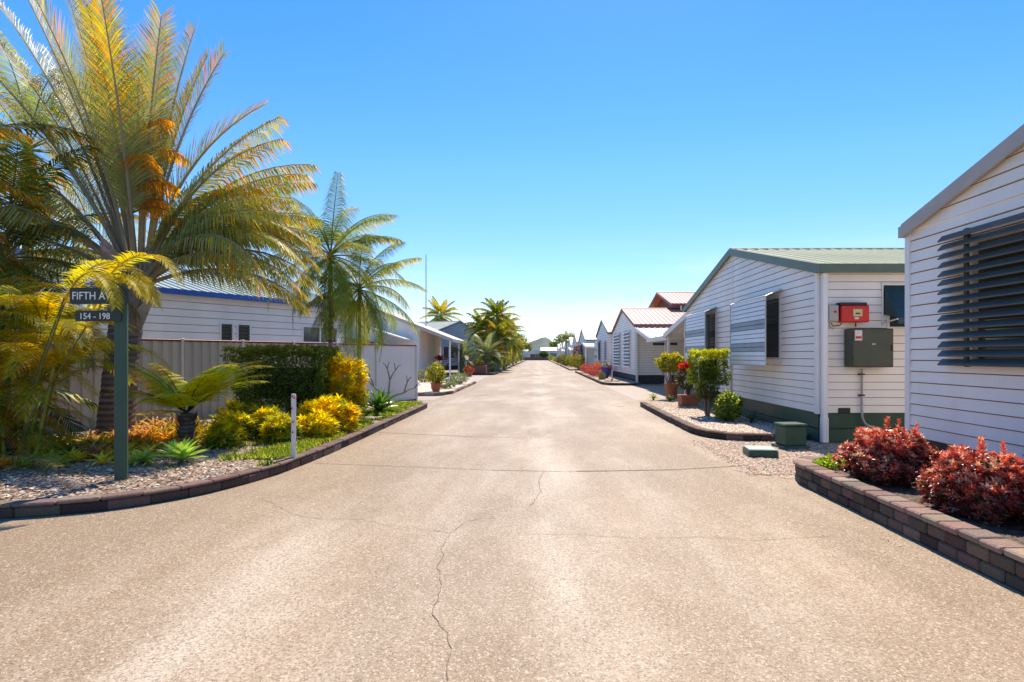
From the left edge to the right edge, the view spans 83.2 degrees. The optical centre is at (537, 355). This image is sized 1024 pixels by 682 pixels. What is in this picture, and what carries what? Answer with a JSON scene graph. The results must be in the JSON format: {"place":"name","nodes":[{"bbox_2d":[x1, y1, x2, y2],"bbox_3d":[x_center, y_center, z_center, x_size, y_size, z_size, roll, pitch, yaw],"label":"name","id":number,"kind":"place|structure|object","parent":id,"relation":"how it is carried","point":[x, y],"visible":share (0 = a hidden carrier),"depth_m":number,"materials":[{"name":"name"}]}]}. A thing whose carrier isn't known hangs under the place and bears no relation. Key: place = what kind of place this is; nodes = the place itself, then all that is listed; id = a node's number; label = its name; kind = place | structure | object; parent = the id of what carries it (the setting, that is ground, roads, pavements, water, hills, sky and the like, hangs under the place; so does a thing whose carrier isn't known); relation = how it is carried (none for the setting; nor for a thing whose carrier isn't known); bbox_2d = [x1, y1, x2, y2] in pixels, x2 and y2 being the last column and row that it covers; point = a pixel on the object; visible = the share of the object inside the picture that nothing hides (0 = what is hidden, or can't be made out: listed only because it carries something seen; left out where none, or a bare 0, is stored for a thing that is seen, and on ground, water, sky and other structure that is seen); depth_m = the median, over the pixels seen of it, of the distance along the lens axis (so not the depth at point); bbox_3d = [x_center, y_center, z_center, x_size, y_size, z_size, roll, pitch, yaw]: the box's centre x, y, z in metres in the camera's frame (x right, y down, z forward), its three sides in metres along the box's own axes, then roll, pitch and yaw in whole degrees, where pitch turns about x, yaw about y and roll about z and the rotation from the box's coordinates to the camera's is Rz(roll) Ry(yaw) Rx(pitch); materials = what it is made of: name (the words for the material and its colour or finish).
{"place":"outdoors","nodes":[
{"label":"outdoors","id":0,"kind":"place"},
{"bbox_2d":[0,403,411,500],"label":"garden bed","id":1,"kind":"object","parent":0,"point":[100,470],"visible":0.18,"depth_m":6.84,"materials":[{"name":"gravel"}]},
{"bbox_2d":[0,450,34,468],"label":"bromeliad","id":2,"kind":"object","parent":1,"relation":"on","point":[4,462],"visible":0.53,"depth_m":7.09,"materials":[{"name":"green plant"}]},
{"bbox_2d":[0,406,73,455],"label":"pygmy palm","id":3,"kind":"object","parent":1,"relation":"on","point":[11,443],"visible":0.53,"depth_m":7.59,"materials":[{"name":"green plant"}]},
{"bbox_2d":[0,121,104,283],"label":"feather palm","id":4,"kind":"object","parent":1,"relation":"on","point":[17,130],"visible":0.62,"depth_m":8.95,"materials":[{"name":"green plant"}]},
{"bbox_2d":[0,31,120,328],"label":"feather palm","id":5,"kind":"object","parent":1,"relation":"on","point":[34,100],"visible":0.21,"depth_m":11.04,"materials":[{"name":"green plant"}]},
{"bbox_2d":[18,439,104,460],"bbox_3d":[-6.547,1.296,7.936,1.313,0.265,0.947,0,0,0],"label":"bromeliad","id":6,"kind":"object","parent":1,"relation":"on","point":[80,445],"visible":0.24,"depth_m":7.85,"materials":[{"name":"green plant"}]},
{"bbox_2d":[0,295,142,441],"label":"feather palm","id":7,"kind":"object","parent":1,"relation":"on","point":[75,397],"visible":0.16,"depth_m":9.01,"materials":[{"name":"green plant"}]},
{"bbox_2d":[0,130,149,410],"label":"feather palm","id":8,"kind":"object","parent":1,"relation":"on","point":[32,172],"visible":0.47,"depth_m":9.18,"materials":[{"name":"green plant"}]},
{"bbox_2d":[0,251,184,467],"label":"golden cane palm","id":9,"kind":"object","parent":1,"relation":"on","point":[60,362],"visible":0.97,"depth_m":7.34,"materials":[{"name":"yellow plant"}]},
{"bbox_2d":[56,432,137,447],"bbox_3d":[-6.595,1.289,8.338,1.342,0.320,1.044,0,0,-21],"label":"bromeliad","id":10,"kind":"object","parent":1,"relation":"on","point":[108,440],"visible":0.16,"depth_m":8.36,"materials":[{"name":"orange plant"}]},
{"bbox_2d":[70,283,128,481],"bbox_3d":[-4.820,0.300,6.409,0.640,2.200,0.172,0,0,0],"label":"street sign","id":11,"kind":"object","parent":1,"relation":"on","point":[117,316],"visible":0.98,"depth_m":6.36,"materials":[{"name":"green metal"}]},
{"bbox_2d":[66,446,153,465],"bbox_3d":[-5.584,1.316,7.449,1.170,0.224,0.884,0,0,-16],"label":"bromeliad","id":12,"kind":"object","parent":1,"relation":"on","point":[102,457],"visible":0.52,"depth_m":7.44,"materials":[{"name":"green plant"}]},
{"bbox_2d":[83,430,157,446],"bbox_3d":[-6.310,1.312,8.711,1.313,0.327,1.008,0,0,0],"label":"bromeliad","id":13,"kind":"object","parent":1,"relation":"on","point":[130,438],"visible":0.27,"depth_m":8.72,"materials":[{"name":"orange plant"}]},
{"bbox_2d":[128,448,159,466],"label":"foxtail agave","id":14,"kind":"object","parent":1,"relation":"on","point":[140,458],"visible":0.98,"depth_m":7.25,"materials":[{"name":"green plant"}]},
{"bbox_2d":[109,435,189,453],"bbox_3d":[-5.573,1.328,8.274,1.134,0.270,0.969,0,0,-24],"label":"bromeliad","id":15,"kind":"object","parent":1,"relation":"on","point":[149,441],"visible":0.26,"depth_m":8.42,"materials":[{"name":"green plant"}]},
{"bbox_2d":[0,427,303,499],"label":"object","id":16,"kind":"object","parent":1,"relation":"on","point":[53,488],"visible":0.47,"depth_m":6.52,"materials":[{"name":"gravel"}]},
{"bbox_2d":[0,454,59,463],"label":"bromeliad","id":17,"kind":"object","parent":16,"relation":"on","point":[17,455],"visible":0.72,"depth_m":6.99,"materials":[{"name":"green plant"}]},
{"bbox_2d":[0,447,87,470],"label":"bromeliad","id":18,"kind":"object","parent":16,"relation":"on","point":[24,463],"visible":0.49,"depth_m":7.19,"materials":[{"name":"green plant"}]},
{"bbox_2d":[22,455,65,470],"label":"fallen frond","id":19,"kind":"object","parent":16,"relation":"on","point":[43,458],"visible":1,"depth_m":6.78,"materials":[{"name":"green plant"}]},
{"bbox_2d":[69,439,113,461],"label":"bromeliad","id":20,"kind":"object","parent":16,"relation":"on","point":[92,449],"visible":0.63,"depth_m":7.73,"materials":[{"name":"green plant"}]},
{"bbox_2d":[128,425,197,442],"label":"bromeliad","id":21,"kind":"object","parent":16,"relation":"on","point":[167,433],"visible":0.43,"depth_m":9.09,"materials":[{"name":"orange plant"}]},
{"bbox_2d":[109,439,200,458],"bbox_3d":[-5.283,1.313,7.920,1.230,0.258,0.894,0,0,-16],"label":"bromeliad","id":22,"kind":"object","parent":1,"relation":"on","point":[152,448],"visible":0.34,"depth_m":7.89,"materials":[{"name":"green plant"}]},
{"bbox_2d":[135,414,177,429],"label":"bromeliad","id":23,"kind":"object","parent":1,"relation":"on","point":[157,424],"visible":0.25,"depth_m":10.23,"materials":[{"name":"orange plant"}]},
{"bbox_2d":[0,0,327,436],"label":"triangle palm","id":24,"kind":"object","parent":1,"relation":"on","point":[137,158],"visible":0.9,"depth_m":9.75,"materials":[{"name":"green plant"}]},
{"bbox_2d":[153,439,207,464],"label":"foxtail agave","id":25,"kind":"object","parent":1,"relation":"on","point":[182,450],"visible":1,"depth_m":7.30,"materials":[{"name":"green plant"}]},
{"bbox_2d":[151,419,212,443],"bbox_3d":[-5.711,1.285,9.600,1.591,0.458,1.217,0,0,0],"label":"bromeliad","id":26,"kind":"object","parent":1,"relation":"on","point":[200,429],"visible":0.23,"depth_m":9.52,"materials":[{"name":"orange plant"}]},
{"bbox_2d":[97,360,271,443],"bbox_3d":[-5.296,0.737,9.013,2.640,1.325,1.771,0,0,0],"label":"tree fern","id":27,"kind":"object","parent":1,"relation":"on","point":[168,389],"visible":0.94,"depth_m":8.83,"materials":[{"name":"green plant"}]},
{"bbox_2d":[157,431,230,449],"bbox_3d":[-5.165,1.311,8.837,1.326,0.280,0.963,0,0,0],"label":"bromeliad","id":28,"kind":"object","parent":1,"relation":"on","point":[196,438],"visible":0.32,"depth_m":8.71,"materials":[{"name":"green plant"}]},
{"bbox_2d":[11,337,417,434],"bbox_3d":[-7.734,0.575,12.401,0.095,1.890,15.060,0,0,30],"label":"metal fence","id":29,"kind":"object","parent":1,"relation":"on","point":[187,360],"visible":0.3,"depth_m":12.82,"materials":[{"name":"metal"}]},
{"bbox_2d":[200,416,248,449],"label":"golden shrub","id":30,"kind":"object","parent":1,"relation":"on","point":[231,432],"visible":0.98,"depth_m":8.62,"materials":[{"name":"green plant"}]},
{"bbox_2d":[205,406,258,440],"bbox_3d":[-4.953,1.163,9.345,0.879,0.673,0.777,0,0,0],"label":"golden shrub","id":31,"kind":"object","parent":1,"relation":"on","point":[248,424],"visible":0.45,"depth_m":9.30,"materials":[{"name":"yellow plant"}]},
{"bbox_2d":[213,397,259,419],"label":"golden shrub","id":32,"kind":"object","parent":1,"relation":"on","point":[234,403],"visible":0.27,"depth_m":10.15,"materials":[{"name":"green plant"}]},
{"bbox_2d":[252,404,286,439],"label":"golden shrub","id":33,"kind":"object","parent":1,"relation":"on","point":[261,418],"visible":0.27,"depth_m":9.58,"materials":[{"name":"yellow plant"}]},
{"bbox_2d":[219,343,341,412],"bbox_3d":[-5.040,0.630,11.594,2.095,1.756,1.410,0,0,0],"label":"clipped hedge","id":34,"kind":"object","parent":1,"relation":"on","point":[281,385],"visible":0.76,"depth_m":11.13,"materials":[{"name":"green plant"}]},
{"bbox_2d":[258,411,304,442],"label":"golden shrub","id":35,"kind":"object","parent":1,"relation":"on","point":[275,428],"visible":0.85,"depth_m":9.09,"materials":[{"name":"yellow plant"}]},
{"bbox_2d":[154,400,422,465],"bbox_3d":[-4.286,1.332,11.983,2.044,0.115,9.722,0,0,0],"label":"ground cover","id":36,"kind":"object","parent":1,"relation":"on","point":[280,451],"visible":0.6,"depth_m":8.81,"materials":[{"name":"green plant"}]},
{"bbox_2d":[283,392,321,418],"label":"golden shrub","id":37,"kind":"object","parent":1,"relation":"on","point":[301,401],"visible":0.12,"depth_m":10.91,"materials":[{"name":"yellow plant"}]},
{"bbox_2d":[296,405,341,437],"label":"golden shrub","id":38,"kind":"object","parent":1,"relation":"on","point":[322,424],"visible":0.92,"depth_m":9.55,"materials":[{"name":"yellow plant"}]},
{"bbox_2d":[285,393,363,432],"bbox_3d":[-3.912,1.092,10.520,1.503,0.829,1.125,0,0,0],"label":"golden shrub","id":39,"kind":"object","parent":1,"relation":"on","point":[344,413],"visible":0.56,"depth_m":10.31,"materials":[{"name":"yellow plant"}]},
{"bbox_2d":[255,171,408,356],"bbox_3d":[-4.842,-1.228,13.329,3.491,5.456,3.670,0,0,0],"label":"feather palm","id":40,"kind":"object","parent":1,"relation":"on","point":[330,277],"visible":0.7,"depth_m":12.98,"materials":[{"name":"green plant"}]},
{"bbox_2d":[311,350,371,412],"bbox_3d":[-4.024,0.626,11.691,1.400,1.561,1.201,0,0,0],"label":"golden shrub","id":41,"kind":"object","parent":1,"relation":"on","point":[351,386],"visible":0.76,"depth_m":11.48,"materials":[{"name":"yellow plant"}]},
{"bbox_2d":[292,234,426,378],"bbox_3d":[-4.449,-0.718,14.017,3.335,4.436,3.252,0,0,0],"label":"feather palm","id":42,"kind":"object","parent":1,"relation":"on","point":[363,310],"visible":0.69,"depth_m":13.62,"materials":[{"name":"green plant"}]},
{"bbox_2d":[366,387,408,411],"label":"crinum lily","id":43,"kind":"object","parent":1,"relation":"on","point":[379,402],"visible":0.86,"depth_m":13.80,"materials":[{"name":"green plant"}]},
{"bbox_2d":[366,363,420,405],"bbox_3d":[-3.868,0.784,15.186,1.678,1.231,0.357,0,0,9],"label":"frangipani","id":44,"kind":"object","parent":1,"relation":"on","point":[405,390],"visible":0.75,"depth_m":15.18,"materials":[{"name":"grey plant"}]},
{"bbox_2d":[418,381,472,392],"bbox_3d":[-8.700,1.400,26.250,10.600,0.001,9.500,0,0,0],"label":"garden bed","id":45,"kind":"object","parent":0,"point":[425,387],"visible":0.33,"depth_m":25.15,"materials":[{"name":"gravel"}]},
{"bbox_2d":[426,361,446,391],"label":"potted plant","id":46,"kind":"object","parent":45,"relation":"on","point":[436,380],"visible":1,"depth_m":22.27,"materials":[{"name":"green plant"}]},
{"bbox_2d":[450,371,469,384],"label":"shrub","id":47,"kind":"object","parent":45,"relation":"on","point":[464,378],"visible":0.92,"depth_m":28.03,"materials":[{"name":"green plant"}]},
{"bbox_2d":[435,360,524,373],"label":"garden bed","id":48,"kind":"object","parent":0,"point":[452,371],"visible":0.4,"depth_m":53.54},
{"bbox_2d":[435,339,485,372],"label":"cycad","id":49,"kind":"object","parent":48,"relation":"on","point":[463,349],"visible":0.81,"depth_m":45.08,"materials":[{"name":"green plant"}]},
{"bbox_2d":[470,359,486,372],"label":"brick planter","id":50,"kind":"object","parent":48,"relation":"on","point":[479,367],"visible":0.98,"depth_m":44.10,"materials":[{"name":"brown brick"}]},
{"bbox_2d":[463,309,499,358],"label":"street palm","id":51,"kind":"object","parent":48,"relation":"on","point":[478,320],"visible":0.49,"depth_m":55.48,"materials":[{"name":"green plant"}]},
{"bbox_2d":[469,330,512,371],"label":"cycad","id":52,"kind":"object","parent":48,"relation":"on","point":[485,347],"visible":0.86,"depth_m":47.24,"materials":[{"name":"green plant"}]},
{"bbox_2d":[477,319,517,370],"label":"street palm","id":53,"kind":"object","parent":48,"relation":"on","point":[501,331],"visible":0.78,"depth_m":52.02,"materials":[{"name":"green plant"}]},
{"bbox_2d":[474,298,520,336],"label":"street palm","id":54,"kind":"object","parent":48,"relation":"on","point":[497,309],"visible":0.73,"depth_m":54.56,"materials":[{"name":"green plant"}]},
{"bbox_2d":[495,314,523,368],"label":"street palm","id":55,"kind":"object","parent":48,"relation":"on","point":[511,328],"visible":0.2,"depth_m":59.67,"materials":[{"name":"green plant"}]},
{"bbox_2d":[507,333,526,364],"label":"street palm","id":56,"kind":"object","parent":48,"relation":"on","point":[514,349],"visible":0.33,"depth_m":83.72,"materials":[{"name":"green plant"}]},
{"bbox_2d":[0,360,1023,681],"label":"road","id":57,"kind":"structure","parent":0,"point":[556,580],"depth_m":3.94,"materials":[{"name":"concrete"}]},
{"bbox_2d":[0,403,427,518],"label":"kerb","id":58,"kind":"structure","parent":57,"relation":"on","point":[63,505],"depth_m":6.03,"materials":[{"name":"brick"}]},
{"bbox_2d":[291,394,295,456],"bbox_3d":[-3.270,0.958,7.717,0.062,0.885,0.067,0,0,0],"label":"bollard","id":59,"kind":"object","parent":58,"relation":"on","point":[293,425],"visible":0.92,"depth_m":7.70,"materials":[{"name":"white paint"}]},
{"bbox_2d":[418,381,475,395],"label":"kerb","id":60,"kind":"structure","parent":57,"relation":"on","point":[453,391],"depth_m":22.09,"materials":[{"name":"concrete"}]},
{"bbox_2d":[322,394,745,470],"bbox_3d":[-0.100,1.496,38.745,6.004,0.001,62.623,0,0,0],"label":"road joint","id":61,"kind":"object","parent":57,"relation":"on","point":[523,437],"visible":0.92,"depth_m":10.50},
{"bbox_2d":[263,475,831,679],"bbox_3d":[-0.242,1.496,5.411,3.569,0.001,4.214,0,0,-37],"label":"road crack","id":62,"kind":"object","parent":57,"relation":"on","point":[481,518],"visible":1,"depth_m":4.39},
{"bbox_2d":[640,402,774,440],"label":"curb","id":63,"kind":"structure","parent":57,"relation":"on","point":[699,430],"depth_m":10.58,"materials":[{"name":"stone"}]},
{"bbox_2d":[793,456,1023,592],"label":"retaining wall","id":64,"kind":"structure","parent":57,"relation":"on","point":[997,557],"depth_m":4.56,"materials":[{"name":"brick"}]},
{"bbox_2d":[826,463,1023,544],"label":"planter soil","id":65,"kind":"structure","parent":64,"relation":"in","point":[1012,529],"depth_m":4.76,"materials":[{"name":"soil"}]},
{"bbox_2d":[813,452,846,469],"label":"lime groundcover","id":66,"kind":"object","parent":65,"relation":"on","point":[829,463],"visible":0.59,"depth_m":6.79,"materials":[{"name":"green plant"}]},
{"bbox_2d":[831,416,944,487],"bbox_3d":[3.724,0.997,6.150,1.044,0.702,0.982,0,0,-26],"label":"copper shrub","id":67,"kind":"object","parent":65,"relation":"on","point":[887,455],"visible":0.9,"depth_m":5.93,"materials":[{"name":"red plant"}]},
{"bbox_2d":[914,436,1023,525],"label":"copper shrub","id":68,"kind":"object","parent":65,"relation":"on","point":[992,492],"visible":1,"depth_m":4.68,"materials":[{"name":"red plant"}]},
{"bbox_2d":[0,0,1023,342],"label":"sky","id":69,"kind":"structure","parent":0,"point":[572,164],"materials":[{"name":"blue"}]},
{"bbox_2d":[527,337,551,350],"bbox_3d":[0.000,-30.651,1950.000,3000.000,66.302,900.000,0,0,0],"label":"hill","id":70,"kind":"structure","parent":0,"point":[541,342],"depth_m":1714.62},
{"bbox_2d":[418,370,681,395],"bbox_3d":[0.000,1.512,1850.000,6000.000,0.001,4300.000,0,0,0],"label":"ground","id":71,"kind":"structure","parent":0,"point":[633,384],"depth_m":28.97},
{"bbox_2d":[11,248,347,342],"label":"weatherboard house","id":72,"kind":"structure","parent":71,"relation":"on","point":[199,311],"depth_m":16.14,"materials":[{"name":"wood"}]},
{"bbox_2d":[219,322,233,340],"bbox_3d":[-8.749,-0.585,16.182,0.080,0.670,0.400,0,0,30],"label":"window","id":73,"kind":"structure","parent":72,"relation":"in","point":[226,329],"depth_m":16.20,"materials":[{"name":"white glass"}]},
{"bbox_2d":[237,323,250,340],"bbox_3d":[-8.491,-0.585,16.628,0.080,0.670,0.430,0,0,30],"label":"window","id":74,"kind":"structure","parent":72,"relation":"in","point":[243,330],"depth_m":16.64,"materials":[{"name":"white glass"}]},
{"bbox_2d":[302,326,337,342],"bbox_3d":[-7.159,-0.675,18.936,0.080,0.550,1.400,0,0,30],"label":"window","id":75,"kind":"structure","parent":72,"relation":"in","point":[306,330],"depth_m":18.72,"materials":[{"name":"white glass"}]},
{"bbox_2d":[344,300,469,376],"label":"weatherboard house","id":76,"kind":"structure","parent":71,"relation":"on","point":[429,342],"depth_m":40.00,"materials":[{"name":"wood"}]},
{"bbox_2d":[420,296,462,320],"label":"street palm","id":77,"kind":"object","parent":71,"relation":"on","point":[439,311],"visible":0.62,"depth_m":61.59,"materials":[{"name":"green plant"}]},
{"bbox_2d":[418,321,478,369],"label":"weatherboard house","id":78,"kind":"structure","parent":71,"relation":"on","point":[456,329],"depth_m":56.65,"materials":[{"name":"blue"}]},
{"bbox_2d":[594,319,615,373],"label":"weatherboard house","id":79,"kind":"structure","parent":71,"relation":"on","point":[603,347],"depth_m":44.38,"materials":[{"name":"wood"}]},
{"bbox_2d":[611,308,685,383],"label":"weatherboard house","id":80,"kind":"structure","parent":71,"relation":"on","point":[634,353],"depth_m":31.70,"materials":[{"name":"wood"}]},
{"bbox_2d":[648,292,694,309],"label":"weatherboard house","id":81,"kind":"structure","parent":71,"relation":"on","point":[679,300],"depth_m":37.38,"materials":[{"name":"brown metal"}]},
{"bbox_2d":[683,248,909,442],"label":"weatherboard house","id":82,"kind":"structure","parent":71,"relation":"on","point":[761,314],"depth_m":10.65,"materials":[{"name":"wood"}]},
{"bbox_2d":[705,311,716,357],"bbox_3d":[4.800,-0.550,16.385,0.080,1.260,1.950,0,0,0],"label":"window","id":83,"kind":"structure","parent":82,"relation":"in","point":[710,324],"depth_m":16.09,"materials":[{"name":"glass"}]},
{"bbox_2d":[766,295,780,359],"bbox_3d":[4.800,-0.550,12.295,0.080,1.260,1.930,0,0,0],"label":"window","id":84,"kind":"structure","parent":82,"relation":"in","point":[773,313],"depth_m":11.79,"materials":[{"name":"glass"}]},
{"bbox_2d":[828,305,838,328],"bbox_3d":[5.005,-0.647,9.768,0.170,0.419,0.125,0,0,0],"label":"isolator box","id":85,"kind":"object","parent":82,"relation":"attached to","point":[833,313],"visible":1,"depth_m":9.72,"materials":[{"name":"white plastic"}]},
{"bbox_2d":[831,302,868,326],"bbox_3d":[5.281,-0.691,9.750,0.600,0.405,0.160,0,0,0],"label":"solar inverter","id":86,"kind":"object","parent":82,"relation":"attached to","point":[854,312],"visible":0.99,"depth_m":9.68,"materials":[{"name":"red paint"}]},
{"bbox_2d":[858,369,873,427],"bbox_3d":[5.601,0.735,9.800,0.264,1.010,0.070,0,0,0],"label":"conduit pipe","id":87,"kind":"object","parent":82,"relation":"attached to","point":[861,374],"visible":0.92,"depth_m":9.78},
{"bbox_2d":[844,328,892,366],"bbox_3d":[5.575,-0.126,9.690,0.693,0.646,0.280,0,0,0],"label":"battery cabinet","id":88,"kind":"object","parent":82,"relation":"attached to","point":[868,347],"visible":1,"depth_m":9.56,"materials":[{"name":"grey metal"}]},
{"bbox_2d":[886,315,904,328],"bbox_3d":[6.480,-0.785,9.870,1.020,0.670,0.080,0,0,0],"label":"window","id":89,"kind":"structure","parent":82,"relation":"in","point":[894,324],"depth_m":9.90,"materials":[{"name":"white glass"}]},
{"bbox_2d":[898,124,1023,480],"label":"weatherboard house","id":90,"kind":"structure","parent":71,"relation":"on","point":[963,234],"depth_m":6.01,"materials":[{"name":"wood"}]},
{"bbox_2d":[969,229,1023,359],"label":"window","id":91,"kind":"structure","parent":90,"relation":"in","point":[1018,232],"depth_m":5.76,"materials":[{"name":"grey metal"}]},
{"bbox_2d":[578,328,597,364],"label":"weatherboard house","id":92,"kind":"structure","parent":0,"point":[587,335],"depth_m":61.20,"materials":[{"name":"wood"}]},
{"bbox_2d":[577,371,637,382],"bbox_3d":[4.310,1.400,40.010,1.780,0.001,21.980,0,0,0],"label":"garden bed","id":93,"kind":"object","parent":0,"point":[621,380],"visible":0.5,"depth_m":33.52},
{"bbox_2d":[606,386,683,399],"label":"driveway","id":94,"kind":"structure","parent":0,"point":[638,392],"depth_m":23.99,"materials":[{"name":"concrete"}]},
{"bbox_2d":[634,327,668,382],"bbox_3d":[9.050,-0.015,28.425,7.900,3.030,4.350,0,0,0],"label":"carport","id":95,"kind":"object","parent":94,"relation":"on","point":[647,332],"visible":0.1,"depth_m":28.59,"materials":[{"name":"metal"}]},
{"bbox_2d":[663,312,686,393],"bbox_3d":[8.425,0.015,20.375,7.150,2.970,3.750,0,0,0],"label":"carport","id":96,"kind":"object","parent":94,"relation":"on","point":[676,329],"visible":0.1,"depth_m":21.34,"materials":[{"name":"metal"}]},
{"bbox_2d":[646,336,683,342],"bbox_3d":[8.975,0.365,24.275,8.050,2.270,4.110,0,0,0],"label":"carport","id":97,"kind":"object","parent":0,"point":[660,339],"visible":0.12,"depth_m":26.02,"materials":[{"name":"metal"}]},
{"bbox_2d":[647,399,806,433],"bbox_3d":[3.925,1.390,14.170,1.730,0.001,8.060,0,0,0],"label":"pebble bed","id":98,"kind":"object","parent":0,"point":[661,403],"visible":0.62,"depth_m":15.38,"materials":[{"name":"gravel"}]},
{"bbox_2d":[653,351,684,398],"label":"topiary shrub","id":99,"kind":"object","parent":98,"relation":"on","point":[664,362],"visible":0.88,"depth_m":18.43,"materials":[{"name":"green plant"}]},
{"bbox_2d":[674,360,697,406],"bbox_3d":[4.090,0.753,15.905,0.619,1.293,0.567,0,0,0],"label":"potted poinsettia","id":100,"kind":"object","parent":98,"relation":"on","point":[688,399],"visible":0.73,"depth_m":15.77,"materials":[{"name":"ceramic"}]},
{"bbox_2d":[685,347,732,415],"bbox_3d":[3.906,0.612,13.200,0.904,1.586,0.831,0,0,0],"label":"clipped shrub","id":101,"kind":"object","parent":98,"relation":"on","point":[710,374],"visible":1,"depth_m":13.06,"materials":[{"name":"green plant"}]},
{"bbox_2d":[711,388,744,421],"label":"variegated shrub","id":102,"kind":"object","parent":98,"relation":"on","point":[728,412],"visible":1,"depth_m":12.03,"materials":[{"name":"green plant"}]},
{"bbox_2d":[693,437,873,478],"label":"gravel path","id":103,"kind":"structure","parent":0,"point":[789,476],"depth_m":8.88,"materials":[{"name":"gravel"}]},
{"bbox_2d":[743,445,778,457],"bbox_3d":[3.330,1.439,8.620,0.420,0.122,0.400,0,0,7],"label":"service pit","id":104,"kind":"object","parent":103,"relation":"on","point":[760,451],"visible":1,"depth_m":8.44,"materials":[{"name":"concrete"}]},
{"bbox_2d":[771,422,810,449],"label":"service pillar","id":105,"kind":"structure","parent":103,"relation":"on","point":[790,435],"depth_m":9.23,"materials":[{"name":"metal"}]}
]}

